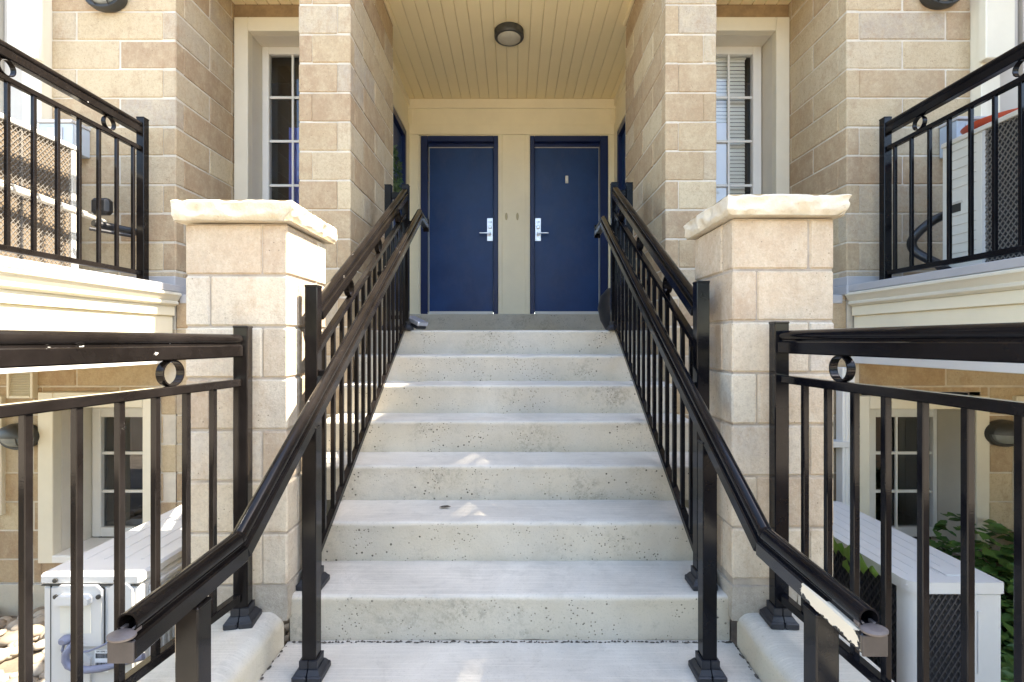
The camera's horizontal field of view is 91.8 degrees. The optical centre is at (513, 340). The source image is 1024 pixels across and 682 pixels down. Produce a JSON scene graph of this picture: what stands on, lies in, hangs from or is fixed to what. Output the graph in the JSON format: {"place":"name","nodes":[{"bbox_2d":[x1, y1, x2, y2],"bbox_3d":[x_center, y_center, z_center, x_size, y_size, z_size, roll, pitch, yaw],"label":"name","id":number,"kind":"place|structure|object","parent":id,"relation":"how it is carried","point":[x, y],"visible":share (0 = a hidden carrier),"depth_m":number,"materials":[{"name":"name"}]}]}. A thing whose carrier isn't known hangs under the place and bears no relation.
{"place":"outdoors","nodes":[
{"label":"outdoors","id":0,"kind":"place"},
{"bbox_2d":[0,547,1005,677],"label":"ground","id":1,"kind":"structure","parent":0,"point":[9,666],"depth_m":3.02,"materials":[{"name":"stone"}]},
{"bbox_2d":[41,505,181,681],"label":"air conditioner","id":2,"kind":"object","parent":1,"relation":"on","point":[98,594],"visible":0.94,"depth_m":1.88,"materials":[{"name":"white metal"}]},
{"bbox_2d":[0,606,288,681],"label":"pebbles","id":3,"kind":"object","parent":1,"relation":"on","point":[9,632],"visible":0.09,"depth_m":3.05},
{"bbox_2d":[137,612,283,681],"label":"kerb","id":4,"kind":"structure","parent":1,"relation":"on","point":[245,655],"depth_m":1.72,"materials":[{"name":"concrete"}]},
{"bbox_2d":[0,325,261,681],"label":"metal fence","id":5,"kind":"object","parent":4,"relation":"on","point":[27,348],"visible":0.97,"depth_m":1.36,"materials":[{"name":"black metal"}]},
{"bbox_2d":[289,314,730,641],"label":"concrete steps","id":6,"kind":"structure","parent":1,"relation":"on","point":[523,446],"depth_m":2.55,"materials":[{"name":"grey concrete"}]},
{"bbox_2d":[170,199,336,620],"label":"stone pillar","id":7,"kind":"structure","parent":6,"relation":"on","point":[257,265],"depth_m":1.92,"materials":[{"name":"stone"}]},
{"bbox_2d":[296,184,413,590],"bbox_3d":[-0.886,-0.097,2.915,0.239,2.192,1.872,0,0,0],"label":"stair railing","id":8,"kind":"object","parent":6,"relation":"on","point":[319,303],"visible":0.91,"depth_m":2.58,"materials":[{"name":"black metal"}]},
{"bbox_2d":[410,316,427,328],"bbox_3d":[-0.760,-0.146,3.877,0.154,0.108,0.120,0,0,28],"label":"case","id":9,"kind":"object","parent":6,"relation":"on","point":[417,322],"visible":0.76,"depth_m":3.83,"materials":[{"name":"metal"}]},
{"bbox_2d":[598,287,636,329],"bbox_3d":[0.930,-0.269,4.250,0.410,0.375,0.410,0,0,0],"label":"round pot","id":10,"kind":"object","parent":6,"relation":"on","point":[604,308],"visible":0.22,"depth_m":4.15,"materials":[{"name":"black plastic"}]},
{"bbox_2d":[606,182,717,590],"bbox_3d":[0.827,-0.105,2.915,0.219,2.208,1.872,0,0,0],"label":"stair railing","id":11,"kind":"object","parent":6,"relation":"on","point":[695,299],"visible":0.94,"depth_m":2.51,"materials":[{"name":"black metal"}]},
{"bbox_2d":[683,194,851,620],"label":"stone pillar","id":12,"kind":"structure","parent":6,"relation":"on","point":[762,261],"depth_m":1.92,"materials":[{"name":"stone"}]},
{"bbox_2d":[0,0,1023,615],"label":"apartment building","id":13,"kind":"structure","parent":1,"relation":"on","point":[540,138],"depth_m":3.58,"materials":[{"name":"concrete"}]},
{"bbox_2d":[0,423,39,449],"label":"wall lamp","id":14,"kind":"object","parent":13,"relation":"attached to","point":[9,436],"visible":0.64,"depth_m":3.34,"materials":[{"name":"grey metal"}]},
{"bbox_2d":[6,372,38,397],"bbox_3d":[-3.385,0.294,3.425,0.180,0.200,0.050,0,0,0],"label":"wall vent","id":15,"kind":"object","parent":13,"relation":"attached to","point":[22,385],"depth_m":3.41,"materials":[{"name":"beige plastic"}]},
{"bbox_2d":[0,113,78,268],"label":"air conditioner","id":16,"kind":"object","parent":13,"relation":"on","point":[20,177],"visible":0.49,"depth_m":2.95,"materials":[{"name":"beige metal"}]},
{"bbox_2d":[37,119,90,158],"bbox_3d":[-3.045,-0.945,3.361,0.242,1.048,0.153,0,0,0],"label":"electrical box","id":17,"kind":"object","parent":13,"relation":"attached to","point":[68,130],"visible":0.41,"depth_m":3.30,"materials":[{"name":"white plastic"}]},
{"bbox_2d":[0,39,148,279],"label":"balcony railing","id":18,"kind":"object","parent":13,"relation":"on","point":[12,57],"visible":0.98,"depth_m":2.83,"materials":[{"name":"black metal"}]},
{"bbox_2d":[0,179,135,237],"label":"pipe","id":19,"kind":"object","parent":18,"relation":"attached to","point":[107,210],"visible":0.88,"depth_m":3.19,"materials":[{"name":"white plastic"}]},
{"bbox_2d":[38,392,150,562],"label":"window","id":20,"kind":"structure","parent":13,"relation":"in","point":[54,428],"depth_m":3.55,"materials":[{"name":"white plastic"}]},
{"bbox_2d":[85,0,127,12],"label":"wall lamp","id":21,"kind":"object","parent":13,"relation":"attached to","point":[109,6],"visible":1,"depth_m":3.38,"materials":[{"name":"grey metal"}]},
{"bbox_2d":[234,17,299,204],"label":"window","id":22,"kind":"structure","parent":13,"relation":"in","point":[266,49],"depth_m":4.35,"materials":[{"name":"white plastic"}]},
{"bbox_2d":[393,145,403,191],"bbox_3d":[-1.260,-1.817,5.219,0.150,0.562,0.534,0,0,0],"label":"wreath","id":23,"kind":"object","parent":13,"relation":"attached to","point":[396,188],"visible":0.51,"depth_m":5.32,"materials":[{"name":"green plant"}]},
{"bbox_2d":[393,106,405,326],"bbox_3d":[-1.312,-1.270,5.275,0.130,2.378,1.106,0,0,0],"label":"door","id":24,"kind":"structure","parent":13,"relation":"in","point":[399,132],"depth_m":5.61,"materials":[{"name":"blue paint"}]},
{"bbox_2d":[421,136,497,313],"bbox_3d":[-0.654,-1.406,6.085,0.936,2.162,0.150,0,0,0],"label":"door","id":25,"kind":"structure","parent":13,"relation":"in","point":[459,174],"depth_m":6.09,"materials":[{"name":"blue paint"}]},
{"bbox_2d":[494,22,523,46],"bbox_3d":[-0.040,-2.889,4.700,0.280,0.102,0.280,0,0,0],"label":"ceiling lamp","id":26,"kind":"object","parent":13,"relation":"attached to","point":[508,34],"visible":1,"depth_m":4.63,"materials":[{"name":"white glass"}]},
{"bbox_2d":[530,136,607,313],"bbox_3d":[0.676,-1.406,6.085,0.943,2.162,0.150,0,0,0],"label":"door","id":27,"kind":"structure","parent":13,"relation":"in","point":[569,174],"depth_m":6.09,"materials":[{"name":"blue paint"}]},
{"bbox_2d":[617,115,625,286],"bbox_3d":[1.275,-1.270,5.275,0.130,2.378,1.106,0,0,0],"label":"door","id":28,"kind":"structure","parent":13,"relation":"in","point":[621,133],"depth_m":5.75,"materials":[{"name":"blue paint"}]},
{"bbox_2d":[716,17,789,202],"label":"window","id":29,"kind":"structure","parent":13,"relation":"in","point":[753,53],"depth_m":4.37,"materials":[{"name":"white plastic"}]},
{"bbox_2d":[833,367,854,505],"bbox_3d":[2.240,1.029,3.392,0.160,1.700,0.093,0,0,0],"label":"downpipe","id":30,"kind":"object","parent":13,"relation":"attached to","point":[841,443],"visible":0.38,"depth_m":3.35,"materials":[{"name":"white plastic"}]},
{"bbox_2d":[860,392,988,562],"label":"window","id":31,"kind":"structure","parent":13,"relation":"in","point":[944,421],"depth_m":3.70,"materials":[{"name":"white plastic"}]},
{"bbox_2d":[920,0,959,9],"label":"wall lamp","id":32,"kind":"object","parent":13,"relation":"attached to","point":[937,4],"visible":1,"depth_m":3.39,"materials":[{"name":"grey metal"}]},
{"bbox_2d":[879,42,1023,279],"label":"balcony railing","id":33,"kind":"object","parent":13,"relation":"on","point":[1013,57],"visible":0.97,"depth_m":2.84,"materials":[{"name":"black metal"}]},
{"bbox_2d":[939,116,986,158],"bbox_3d":[3.055,-0.955,3.361,0.222,1.068,0.153,0,0,0],"label":"electrical box","id":34,"kind":"object","parent":13,"relation":"attached to","point":[959,123],"visible":0.28,"depth_m":3.31,"materials":[{"name":"white plastic"}]},
{"bbox_2d":[941,110,1023,267],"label":"air conditioner","id":35,"kind":"object","parent":13,"relation":"on","point":[1007,180],"visible":0.61,"depth_m":2.85,"materials":[{"name":"beige metal"}]},
{"bbox_2d":[906,211,950,269],"bbox_3d":[2.732,-0.633,3.166,0.273,0.452,0.263,0,0,0],"label":"hose","id":36,"kind":"object","parent":35,"relation":"attached to","point":[920,230],"visible":0.6,"depth_m":3.21,"materials":[{"name":"black rubber"}]},
{"bbox_2d":[984,420,1013,446],"bbox_3d":[3.370,0.634,3.378,0.270,0.184,0.124,0,0,0],"label":"wall lamp","id":37,"kind":"object","parent":13,"relation":"attached to","point":[1000,433],"visible":0.62,"depth_m":3.36,"materials":[{"name":"grey metal"}]},
{"bbox_2d":[737,613,893,681],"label":"kerb","id":38,"kind":"structure","parent":1,"relation":"on","point":[767,652],"depth_m":1.72,"materials":[{"name":"concrete"}]},
{"bbox_2d":[759,321,1023,681],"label":"metal fence","id":39,"kind":"object","parent":38,"relation":"on","point":[995,342],"visible":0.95,"depth_m":1.35,"materials":[{"name":"black metal"}]},
{"bbox_2d":[833,536,878,577],"bbox_3d":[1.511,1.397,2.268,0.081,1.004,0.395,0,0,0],"label":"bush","id":40,"kind":"object","parent":1,"relation":"on","point":[845,552],"visible":0.4,"depth_m":2.23,"materials":[{"name":"green plant"}]},
{"bbox_2d":[833,501,1003,681],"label":"air conditioner","id":41,"kind":"object","parent":1,"relation":"on","point":[944,617],"visible":0.29,"depth_m":2.02,"materials":[{"name":"white metal"}]},
{"bbox_2d":[929,512,1013,681],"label":"shrub","id":42,"kind":"object","parent":1,"relation":"on","point":[1003,556],"visible":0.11,"depth_m":3.13,"materials":[{"name":"green plant"}]},
{"bbox_2d":[258,640,760,681],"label":"path","id":43,"kind":"structure","parent":0,"point":[559,661],"depth_m":1.82,"materials":[{"name":"concrete"}]},
{"bbox_2d":[106,209,428,681],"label":"handrail","id":44,"kind":"object","parent":43,"relation":"on","point":[181,600],"visible":1,"depth_m":1.43,"materials":[{"name":"black metal"}]},
{"bbox_2d":[594,216,888,681],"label":"handrail","id":45,"kind":"object","parent":43,"relation":"on","point":[833,607],"visible":1,"depth_m":1.50,"materials":[{"name":"black metal"}]},
{"bbox_2d":[960,108,1017,133],"bbox_3d":[2.917,-1.277,2.930,0.415,0.069,0.416,0,0,0],"label":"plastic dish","id":46,"kind":"object","parent":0,"point":[981,122],"visible":0.11,"depth_m":2.88,"materials":[{"name":"red plastic"}]}
]}

